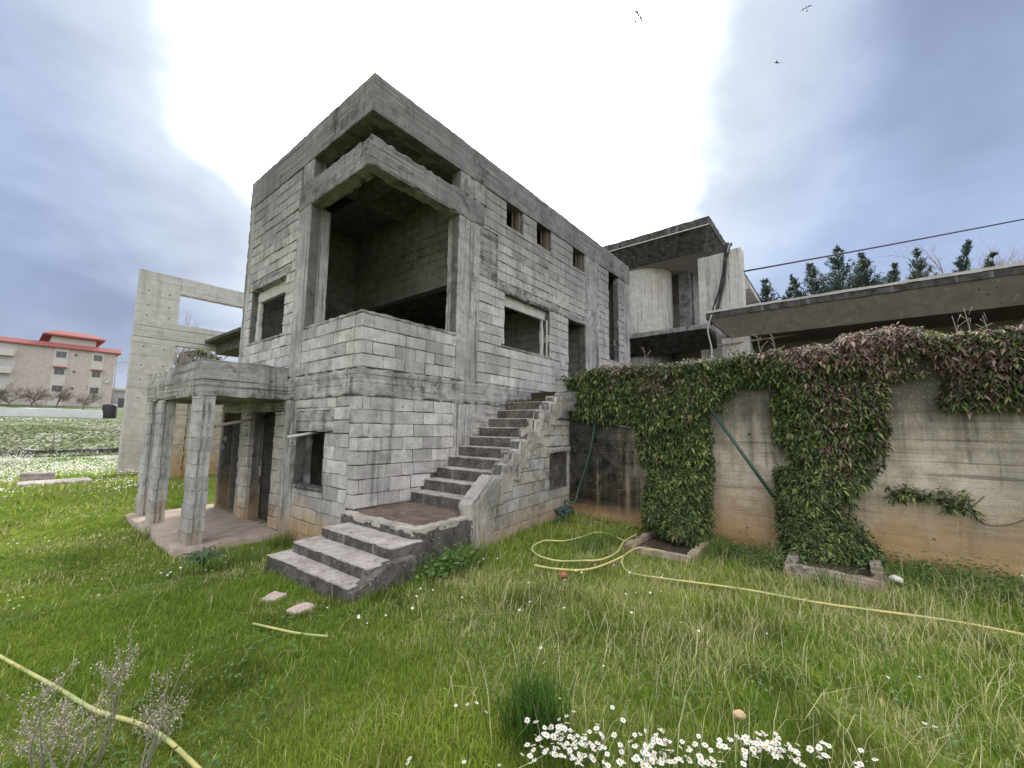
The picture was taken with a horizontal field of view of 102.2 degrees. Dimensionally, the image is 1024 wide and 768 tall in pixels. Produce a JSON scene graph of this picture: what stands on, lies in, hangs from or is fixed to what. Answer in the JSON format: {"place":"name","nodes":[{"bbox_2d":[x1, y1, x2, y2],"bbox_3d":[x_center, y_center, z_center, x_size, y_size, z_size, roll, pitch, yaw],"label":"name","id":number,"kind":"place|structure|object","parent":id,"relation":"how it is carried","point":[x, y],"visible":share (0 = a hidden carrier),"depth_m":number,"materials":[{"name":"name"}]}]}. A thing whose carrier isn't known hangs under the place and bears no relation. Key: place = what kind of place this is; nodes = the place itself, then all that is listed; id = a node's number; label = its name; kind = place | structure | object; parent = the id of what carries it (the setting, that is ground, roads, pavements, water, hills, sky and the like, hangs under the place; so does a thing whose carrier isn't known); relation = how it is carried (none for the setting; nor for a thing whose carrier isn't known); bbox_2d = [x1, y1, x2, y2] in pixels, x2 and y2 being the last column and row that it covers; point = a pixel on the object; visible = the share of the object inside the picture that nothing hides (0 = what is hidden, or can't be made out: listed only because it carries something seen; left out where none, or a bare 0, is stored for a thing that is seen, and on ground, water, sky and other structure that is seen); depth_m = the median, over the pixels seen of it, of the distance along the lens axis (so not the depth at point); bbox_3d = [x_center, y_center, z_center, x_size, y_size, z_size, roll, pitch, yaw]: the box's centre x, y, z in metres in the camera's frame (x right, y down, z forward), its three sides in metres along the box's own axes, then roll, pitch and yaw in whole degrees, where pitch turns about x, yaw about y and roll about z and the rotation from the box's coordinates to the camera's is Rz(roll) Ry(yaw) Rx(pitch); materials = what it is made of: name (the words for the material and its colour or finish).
{"place":"outdoors","nodes":[
{"label":"outdoors","id":0,"kind":"place"},
{"bbox_2d":[0,404,1023,767],"bbox_3d":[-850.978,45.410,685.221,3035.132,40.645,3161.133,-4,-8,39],"label":"ground","id":1,"kind":"structure","parent":0,"point":[108,494],"depth_m":2.86,"materials":[{"name":"green plant"}]},
{"bbox_2d":[0,381,30,406],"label":"bare shrub","id":2,"kind":"object","parent":1,"relation":"on","point":[3,393],"visible":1,"depth_m":56.80,"materials":[{"name":"brown plant"}]},
{"bbox_2d":[17,385,53,407],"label":"bare shrub","id":3,"kind":"object","parent":1,"relation":"on","point":[43,394],"visible":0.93,"depth_m":58.53,"materials":[{"name":"brown plant"}]},
{"bbox_2d":[19,471,54,481],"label":"concrete block","id":4,"kind":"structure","parent":1,"relation":"on","point":[28,476],"depth_m":11.32,"materials":[{"name":"concrete"}]},
{"bbox_2d":[0,653,87,767],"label":"dry weed","id":5,"kind":"object","parent":1,"relation":"on","point":[31,753],"visible":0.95,"depth_m":1.75,"materials":[{"name":"grey plant"}]},
{"bbox_2d":[0,407,102,418],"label":"boundary wall","id":6,"kind":"structure","parent":1,"relation":"on","point":[46,412],"depth_m":57.02,"materials":[{"name":"white concrete"}]},
{"bbox_2d":[16,477,92,486],"bbox_3d":[-12.433,2.800,11.231,0.886,0.358,1.374,-4,-8,39],"label":"concrete slab","id":7,"kind":"object","parent":1,"relation":"on","point":[49,481],"depth_m":11.09,"materials":[{"name":"grey concrete"}]},
{"bbox_2d":[0,694,115,767],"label":"dry weed","id":8,"kind":"object","parent":1,"relation":"on","point":[52,764],"visible":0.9,"depth_m":1.79,"materials":[{"name":"grey plant"}]},
{"bbox_2d":[0,428,118,454],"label":"wire fence","id":9,"kind":"object","parent":1,"relation":"on","point":[99,450],"visible":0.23,"depth_m":19.61,"materials":[{"name":"grey metal"}]},
{"bbox_2d":[0,330,120,406],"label":"apartment building","id":10,"kind":"structure","parent":1,"relation":"on","point":[53,359],"depth_m":70.14,"materials":[{"name":"paint"}]},
{"bbox_2d":[51,385,62,391],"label":"window","id":11,"kind":"structure","parent":10,"relation":"in","point":[54,387],"depth_m":69.55,"materials":[{"name":"grey glass"}]},
{"bbox_2d":[53,368,64,374],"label":"window","id":12,"kind":"structure","parent":10,"relation":"in","point":[56,371],"depth_m":69.98,"materials":[{"name":"grey glass"}]},
{"bbox_2d":[55,351,66,357],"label":"window","id":13,"kind":"structure","parent":10,"relation":"in","point":[58,353],"depth_m":70.28,"materials":[{"name":"grey glass"}]},
{"bbox_2d":[89,387,98,393],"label":"window","id":14,"kind":"structure","parent":10,"relation":"in","point":[90,389],"depth_m":73.06,"materials":[{"name":"grey glass"}]},
{"bbox_2d":[91,371,100,377],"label":"window","id":15,"kind":"structure","parent":10,"relation":"in","point":[95,374],"depth_m":73.45,"materials":[{"name":"grey glass"}]},
{"bbox_2d":[93,355,102,361],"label":"window","id":16,"kind":"structure","parent":10,"relation":"in","point":[99,358],"depth_m":73.77,"materials":[{"name":"grey glass"}]},
{"bbox_2d":[0,417,121,458],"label":"field scrub","id":17,"kind":"object","parent":1,"relation":"on","point":[65,429],"visible":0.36,"depth_m":28.41,"materials":[{"name":"green plant"}]},
{"bbox_2d":[46,382,75,408],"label":"bare shrub","id":18,"kind":"object","parent":1,"relation":"on","point":[60,396],"visible":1,"depth_m":60.95,"materials":[{"name":"brown plant"}]},
{"bbox_2d":[74,384,104,409],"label":"bare shrub","id":19,"kind":"object","parent":1,"relation":"on","point":[81,399],"visible":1,"depth_m":63.05,"materials":[{"name":"brown plant"}]},
{"bbox_2d":[0,654,201,767],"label":"garden hose","id":20,"kind":"object","parent":1,"relation":"on","point":[185,756],"visible":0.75,"depth_m":2.27,"materials":[{"name":"yellow rubber"}]},
{"bbox_2d":[102,404,117,417],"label":"trash bin","id":21,"kind":"object","parent":1,"relation":"on","point":[109,410],"visible":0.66,"depth_m":62.47,"materials":[{"name":"black plastic"}]},
{"bbox_2d":[78,620,143,767],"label":"dry weed","id":22,"kind":"object","parent":1,"relation":"on","point":[114,711],"visible":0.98,"depth_m":1.88,"materials":[{"name":"beige plant"}]},
{"bbox_2d":[111,388,125,407],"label":"building","id":23,"kind":"structure","parent":1,"relation":"on","point":[118,397],"depth_m":79.95,"materials":[{"name":"white paint"}]},
{"bbox_2d":[111,356,127,403],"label":"utility pole","id":24,"kind":"object","parent":1,"relation":"on","point":[115,376],"visible":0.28,"depth_m":78.33,"materials":[{"name":"grey metal"}]},
{"bbox_2d":[129,647,193,767],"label":"dry weed","id":25,"kind":"object","parent":1,"relation":"on","point":[153,729],"visible":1,"depth_m":1.84,"materials":[{"name":"grey plant"}]},
{"bbox_2d":[116,269,243,474],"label":"concrete frame wall","id":26,"kind":"structure","parent":1,"relation":"on","point":[159,334],"depth_m":14.29,"materials":[{"name":"grey concrete"}]},
{"bbox_2d":[170,404,222,476],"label":"garden wall","id":27,"kind":"structure","parent":1,"relation":"on","point":[180,439],"depth_m":13.16,"materials":[{"name":"concrete"}]},
{"bbox_2d":[177,350,221,364],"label":"round green tree","id":28,"kind":"object","parent":1,"relation":"on","point":[204,352],"visible":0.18,"depth_m":52.99,"materials":[{"name":"green plant"}]},
{"bbox_2d":[174,312,228,366],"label":"bare tree","id":29,"kind":"object","parent":1,"relation":"on","point":[183,355],"visible":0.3,"depth_m":40.45,"materials":[{"name":"grey plant"}]},
{"bbox_2d":[175,545,230,566],"bbox_3d":[-3.901,2.219,5.241,0.698,0.192,0.553,-4,-8,39],"label":"rosette plant","id":30,"kind":"object","parent":1,"relation":"on","point":[203,554],"visible":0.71,"depth_m":5.21,"materials":[{"name":"green plant"}]},
{"bbox_2d":[260,591,286,602],"bbox_3d":[-2.301,2.080,3.985,0.151,0.076,0.201,0,-6,10],"label":"paving slab","id":31,"kind":"object","parent":1,"relation":"on","point":[274,595],"depth_m":3.98,"materials":[{"name":"beige stone"}]},
{"bbox_2d":[252,622,327,636],"bbox_3d":[-1.750,1.920,3.220,0.746,0.037,0.044,-1,-7,18],"label":"garden hose","id":32,"kind":"object","parent":1,"relation":"on","point":[288,631],"visible":0.97,"depth_m":3.20,"materials":[{"name":"yellow rubber"}]},
{"bbox_2d":[286,602,314,615],"bbox_3d":[-1.899,2.041,3.705,0.149,0.077,0.200,-2,-7,27],"label":"paving slab","id":33,"kind":"object","parent":1,"relation":"on","point":[298,609],"depth_m":3.70,"materials":[{"name":"beige stone"}]},
{"bbox_2d":[125,72,630,558],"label":"concrete house","id":34,"kind":"structure","parent":1,"relation":"on","point":[426,294],"depth_m":7.75,"materials":[{"name":"grey concrete"}]},
{"bbox_2d":[214,415,267,427],"bbox_3d":[-4.714,0.648,7.246,0.056,0.241,1.471,1,-6,-2],"label":"timber batten","id":35,"kind":"object","parent":34,"relation":"attached to","point":[238,421],"visible":1,"depth_m":7.10,"materials":[{"name":"wood"}]},
{"bbox_2d":[287,431,319,438],"bbox_3d":[-3.356,0.815,6.666,0.493,0.129,0.048,6,-8,-42],"label":"metal pipe","id":36,"kind":"object","parent":34,"relation":"attached to","point":[303,434],"visible":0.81,"depth_m":6.64,"materials":[{"name":"grey metal"}]},
{"bbox_2d":[266,396,570,604],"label":"staircase","id":37,"kind":"structure","parent":1,"relation":"on","point":[504,473],"depth_m":5.78,"materials":[{"name":"concrete"}]},
{"bbox_2d":[508,396,568,401],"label":"moss tuft","id":38,"kind":"object","parent":37,"relation":"on","point":[529,400],"visible":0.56,"depth_m":8.19,"materials":[{"name":"green plant"}]},
{"bbox_2d":[414,542,497,580],"bbox_3d":[-0.624,1.986,4.815,0.610,0.299,1.272,-4,-8,39],"label":"leafy weed","id":39,"kind":"object","parent":1,"relation":"on","point":[439,564],"visible":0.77,"depth_m":4.57,"materials":[{"name":"green plant"}]},
{"bbox_2d":[127,523,857,601],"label":"tall grass","id":40,"kind":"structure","parent":1,"relation":"on","point":[483,549],"depth_m":5.23,"materials":[{"name":"green plant"}]},
{"bbox_2d":[0,514,1023,767],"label":"clover leaves","id":41,"kind":"object","parent":1,"relation":"on","point":[174,760],"visible":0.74,"depth_m":2.77,"materials":[{"name":"green plant"}]},
{"bbox_2d":[0,450,1023,678],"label":"white flowers","id":42,"kind":"object","parent":1,"relation":"on","point":[110,462],"visible":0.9,"depth_m":13.06,"materials":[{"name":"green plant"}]},
{"bbox_2d":[470,643,589,761],"bbox_3d":[0.175,1.669,2.162,0.779,0.353,0.802,3,-7,-23],"label":"grass tuft","id":43,"kind":"object","parent":1,"relation":"on","point":[524,707],"visible":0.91,"depth_m":2.17,"materials":[{"name":"green plant"}]},
{"bbox_2d":[535,736,543,765],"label":"daisy","id":44,"kind":"object","parent":1,"relation":"on","point":[538,739],"visible":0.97,"depth_m":1.91,"materials":[{"name":"white plant"}]},
{"bbox_2d":[539,732,549,752],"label":"daisy","id":45,"kind":"object","parent":1,"relation":"on","point":[546,735],"visible":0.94,"depth_m":1.90,"materials":[{"name":"white plant"}]},
{"bbox_2d":[541,733,556,758],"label":"daisy","id":46,"kind":"object","parent":1,"relation":"on","point":[553,736],"visible":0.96,"depth_m":1.90,"materials":[{"name":"white plant"}]},
{"bbox_2d":[548,750,557,766],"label":"daisy","id":47,"kind":"object","parent":1,"relation":"on","point":[554,754],"visible":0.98,"depth_m":1.81,"materials":[{"name":"white plant"}]},
{"bbox_2d":[559,571,566,577],"bbox_3d":[0.545,2.028,4.390,0.087,0.063,0.110,-4,-8,39],"label":"stone","id":48,"kind":"object","parent":1,"relation":"on","point":[562,574],"visible":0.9,"depth_m":4.36,"materials":[{"name":"orange stone"}]},
{"bbox_2d":[552,386,595,522],"bbox_3d":[1.014,1.139,7.629,1.081,2.580,0.511,5,-8,-35],"label":"leaning pole","id":49,"kind":"object","parent":1,"relation":"on","point":[561,509],"visible":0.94,"depth_m":7.67,"materials":[{"name":"green metal"}]},
{"bbox_2d":[534,555,624,570],"bbox_3d":[0.890,2.088,4.783,1.254,0.045,0.350,3,-7,-22],"label":"garden hose","id":50,"kind":"object","parent":1,"relation":"on","point":[586,569],"visible":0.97,"depth_m":4.63,"materials":[{"name":"yellow rubber"}]},
{"bbox_2d":[531,532,637,561],"bbox_3d":[1.102,2.229,5.779,1.018,0.107,2.171,-4,-8,39],"label":"garden hose","id":51,"kind":"object","parent":1,"relation":"on","point":[609,556],"visible":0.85,"depth_m":5.27,"materials":[{"name":"yellow rubber"}]},
{"bbox_2d":[580,756,595,767],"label":"daisy","id":52,"kind":"object","parent":1,"relation":"on","point":[593,759],"visible":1,"depth_m":1.79,"materials":[{"name":"white plant"}]},
{"bbox_2d":[611,732,618,756],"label":"daisy","id":53,"kind":"object","parent":1,"relation":"on","point":[613,734],"visible":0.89,"depth_m":1.97,"materials":[{"name":"white plant"}]},
{"bbox_2d":[616,758,623,767],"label":"daisy","id":54,"kind":"object","parent":1,"relation":"on","point":[618,761],"visible":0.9,"depth_m":1.77,"materials":[{"name":"white plant"}]},
{"bbox_2d":[617,718,625,744],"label":"daisy","id":55,"kind":"object","parent":1,"relation":"on","point":[623,720],"visible":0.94,"depth_m":2.04,"materials":[{"name":"white plant"}]},
{"bbox_2d":[633,754,639,761],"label":"daisy","id":56,"kind":"object","parent":1,"relation":"on","point":[636,758],"visible":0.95,"depth_m":1.77,"materials":[{"name":"white plant"}]},
{"bbox_2d":[628,742,648,760],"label":"daisy","id":57,"kind":"object","parent":1,"relation":"on","point":[646,746],"visible":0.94,"depth_m":1.83,"materials":[{"name":"white plant"}]},
{"bbox_2d":[655,738,662,767],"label":"daisy","id":58,"kind":"object","parent":1,"relation":"on","point":[659,740],"visible":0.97,"depth_m":1.87,"materials":[{"name":"white plant"}]},
{"bbox_2d":[622,530,714,562],"bbox_3d":[2.316,2.517,6.030,0.957,0.456,1.365,-4,-8,39],"label":"planter","id":59,"kind":"object","parent":1,"relation":"on","point":[674,550],"visible":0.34,"depth_m":5.84,"materials":[{"name":"concrete"}]},
{"bbox_2d":[696,753,703,764],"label":"daisy","id":60,"kind":"object","parent":1,"relation":"on","point":[699,756],"visible":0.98,"depth_m":1.78,"materials":[{"name":"white plant"}]},
{"bbox_2d":[702,742,708,767],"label":"daisy","id":61,"kind":"object","parent":1,"relation":"on","point":[704,744],"visible":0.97,"depth_m":1.90,"materials":[{"name":"white plant"}]},
{"bbox_2d":[716,742,729,767],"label":"daisy","id":62,"kind":"object","parent":1,"relation":"on","point":[719,745],"visible":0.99,"depth_m":1.85,"materials":[{"name":"white plant"}]},
{"bbox_2d":[722,743,727,767],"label":"daisy","id":63,"kind":"object","parent":1,"relation":"on","point":[724,747],"visible":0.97,"depth_m":1.84,"materials":[{"name":"white plant"}]},
{"bbox_2d":[727,737,732,764],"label":"daisy","id":64,"kind":"object","parent":1,"relation":"on","point":[730,739],"visible":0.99,"depth_m":1.88,"materials":[{"name":"white plant"}]},
{"bbox_2d":[679,532,793,564],"bbox_3d":[3.208,2.236,5.678,2.075,0.302,1.222,-4,-8,39],"label":"leafy weed","id":65,"kind":"object","parent":1,"relation":"on","point":[748,551],"visible":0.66,"depth_m":5.57,"materials":[{"name":"green plant"}]},
{"bbox_2d":[732,709,745,719],"bbox_3d":[1.233,1.791,2.240,0.063,0.042,0.063,-4,-8,39],"label":"stone","id":66,"kind":"object","parent":1,"relation":"on","point":[738,714],"visible":0.94,"depth_m":2.23,"materials":[{"name":"beige stone"}]},
{"bbox_2d":[742,735,747,758],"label":"daisy","id":67,"kind":"object","parent":1,"relation":"on","point":[745,738],"visible":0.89,"depth_m":1.89,"materials":[{"name":"white plant"}]},
{"bbox_2d":[746,745,757,763],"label":"daisy","id":68,"kind":"object","parent":1,"relation":"on","point":[753,749],"visible":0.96,"depth_m":1.88,"materials":[{"name":"white plant"}]},
{"bbox_2d":[754,741,759,767],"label":"daisy","id":69,"kind":"object","parent":1,"relation":"on","point":[757,743],"visible":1,"depth_m":1.87,"materials":[{"name":"white plant"}]},
{"bbox_2d":[755,745,764,765],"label":"daisy","id":70,"kind":"object","parent":1,"relation":"on","point":[759,749],"visible":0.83,"depth_m":1.89,"materials":[{"name":"white plant"}]},
{"bbox_2d":[764,743,776,767],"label":"daisy","id":71,"kind":"object","parent":1,"relation":"on","point":[768,746],"visible":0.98,"depth_m":1.85,"materials":[{"name":"white plant"}]},
{"bbox_2d":[770,751,779,767],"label":"daisy","id":72,"kind":"object","parent":1,"relation":"on","point":[773,754],"visible":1,"depth_m":1.82,"materials":[{"name":"white plant"}]},
{"bbox_2d":[772,746,783,766],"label":"daisy","id":73,"kind":"object","parent":1,"relation":"on","point":[775,748],"visible":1,"depth_m":1.84,"materials":[{"name":"white plant"}]},
{"bbox_2d":[772,737,798,767],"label":"daisy","id":74,"kind":"object","parent":1,"relation":"on","point":[774,741],"visible":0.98,"depth_m":1.87,"materials":[{"name":"white plant"}]},
{"bbox_2d":[740,541,835,579],"bbox_3d":[3.222,2.058,4.870,0.959,0.348,0.666,-4,-8,39],"label":"leafy weed","id":75,"kind":"object","parent":1,"relation":"on","point":[780,566],"visible":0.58,"depth_m":4.90,"materials":[{"name":"green plant"}]},
{"bbox_2d":[554,352,1023,582],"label":"retaining wall","id":76,"kind":"structure","parent":1,"relation":"on","point":[977,456],"depth_m":5.19,"materials":[{"name":"concrete"}]},
{"bbox_2d":[561,354,753,545],"bbox_3d":[2.419,1.066,7.203,3.404,3.129,2.031,-4,-8,39],"label":"climbing creeper","id":77,"kind":"object","parent":76,"relation":"attached to","point":[653,403],"visible":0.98,"depth_m":6.62,"materials":[{"name":"green plant"}]},
{"bbox_2d":[710,410,775,497],"bbox_3d":[3.409,1.011,6.140,0.831,1.263,0.048,-5,-9,44],"label":"leaning pole","id":78,"kind":"object","parent":76,"relation":"attached to","point":[752,467],"visible":0.95,"depth_m":6.10,"materials":[{"name":"metal"}]},
{"bbox_2d":[888,486,1023,525],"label":"wall creeper sprig","id":79,"kind":"object","parent":76,"relation":"attached to","point":[926,498],"depth_m":4.82,"materials":[{"name":"green plant"}]},
{"bbox_2d":[806,745,825,767],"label":"daisy","id":80,"kind":"object","parent":1,"relation":"on","point":[810,748],"visible":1,"depth_m":1.84,"materials":[{"name":"white plant"}]},
{"bbox_2d":[621,547,1023,635],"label":"garden hose","id":81,"kind":"object","parent":1,"relation":"on","point":[843,606],"visible":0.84,"depth_m":3.79,"materials":[{"name":"yellow rubber"}]},
{"bbox_2d":[824,742,831,767],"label":"daisy","id":82,"kind":"object","parent":1,"relation":"on","point":[828,745],"visible":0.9,"depth_m":1.93,"materials":[{"name":"white plant"}]},
{"bbox_2d":[784,550,887,594],"bbox_3d":[3.827,2.303,4.899,0.887,0.455,1.261,-4,-8,39],"label":"planter","id":83,"kind":"object","parent":1,"relation":"on","point":[863,577],"visible":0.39,"depth_m":4.58,"materials":[{"name":"concrete"}]},
{"bbox_2d":[789,244,892,297],"bbox_3d":[19.029,-3.667,23.658,7.022,8.882,6.693,-4,-8,39],"label":"conifer tree","id":84,"kind":"object","parent":1,"relation":"on","point":[814,287],"visible":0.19,"depth_m":23.62,"materials":[{"name":"green plant"}]},
{"bbox_2d":[715,542,1023,608],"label":"ground cover","id":85,"kind":"object","parent":1,"relation":"on","point":[945,569],"visible":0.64,"depth_m":4.42,"materials":[{"name":"green plant"}]},
{"bbox_2d":[727,319,1023,568],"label":"climbing creeper","id":86,"kind":"object","parent":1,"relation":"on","point":[817,481],"visible":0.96,"depth_m":5.26,"materials":[{"name":"green plant"}]},
{"bbox_2d":[752,334,784,351],"bbox_3d":[4.041,-0.542,6.520,0.446,0.582,0.080,-4,-8,39],"label":"bare twig","id":87,"kind":"object","parent":86,"relation":"attached to","point":[766,342],"visible":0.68,"depth_m":6.57,"materials":[{"name":"brown plant"}]},
{"bbox_2d":[952,306,991,334],"bbox_3d":[5.759,-0.674,5.161,0.351,0.592,0.098,-4,-8,39],"label":"bare twig","id":88,"kind":"object","parent":86,"relation":"attached to","point":[967,320],"visible":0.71,"depth_m":5.19,"materials":[{"name":"plant"}]},
{"bbox_2d":[976,314,987,330],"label":"bare twig","id":89,"kind":"object","parent":86,"relation":"attached to","point":[984,322],"visible":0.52,"depth_m":5.08,"materials":[{"name":"plant"}]},
{"bbox_2d":[888,575,902,582],"bbox_3d":[4.148,2.104,4.465,0.119,0.076,0.108,-4,-8,39],"label":"stone","id":90,"kind":"object","parent":1,"relation":"on","point":[896,578],"visible":0.86,"depth_m":4.43,"materials":[{"name":"white stone"}]},
{"bbox_2d":[0,0,1023,388],"label":"sky","id":91,"kind":"structure","parent":0,"point":[135,135],"materials":[{"name":"white"}]},
{"bbox_2d":[531,392,555,400],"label":"terrace ground","id":92,"kind":"structure","parent":0,"point":[542,395],"depth_m":9.00,"materials":[{"name":"concrete"}]},
{"bbox_2d":[603,216,761,365],"bbox_3d":[8.098,-1.716,22.335,9.865,6.826,14.018,-4,-8,39],"label":"modern villa","id":93,"kind":"object","parent":92,"relation":"on","point":[683,277],"visible":0.53,"depth_m":16.25,"materials":[{"name":"concrete"}]},
{"bbox_2d":[758,278,794,302],"bbox_3d":[12.177,-2.237,20.041,4.310,5.832,3.750,0,-6,8],"label":"conifer tree","id":94,"kind":"object","parent":92,"relation":"on","point":[766,290],"visible":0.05,"depth_m":19.78,"materials":[{"name":"green plant"}]},
{"bbox_2d":[853,257,919,286],"bbox_3d":[20.860,-3.356,23.714,5.466,8.375,5.699,2,-6,-13],"label":"conifer tree","id":95,"kind":"object","parent":92,"relation":"on","point":[893,277],"visible":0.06,"depth_m":23.64,"materials":[{"name":"green plant"}]},
{"bbox_2d":[899,239,998,279],"bbox_3d":[23.939,-3.927,23.075,5.888,9.038,5.655,-4,-8,39],"label":"conifer tree","id":96,"kind":"object","parent":92,"relation":"on","point":[918,264],"visible":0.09,"depth_m":23.70,"materials":[{"name":"green plant"}]},
{"bbox_2d":[885,233,1023,275],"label":"bare tree","id":97,"kind":"object","parent":92,"relation":"on","point":[998,263],"visible":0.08,"depth_m":30.39,"materials":[{"name":"plant"}]},
{"bbox_2d":[931,247,1022,275],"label":"bare tree","id":98,"kind":"object","parent":92,"relation":"on","point":[989,260],"visible":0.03,"depth_m":34.93,"materials":[{"name":"plant"}]},
{"bbox_2d":[705,262,1023,359],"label":"long pavilion","id":99,"kind":"structure","parent":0,"point":[993,294],"depth_m":10.45,"materials":[{"name":"concrete"}]},
{"bbox_2d":[744,219,1023,271],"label":"overhead cable","id":100,"kind":"object","parent":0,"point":[880,246],"visible":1,"depth_m":13.95,"materials":[{"name":"black plastic"}]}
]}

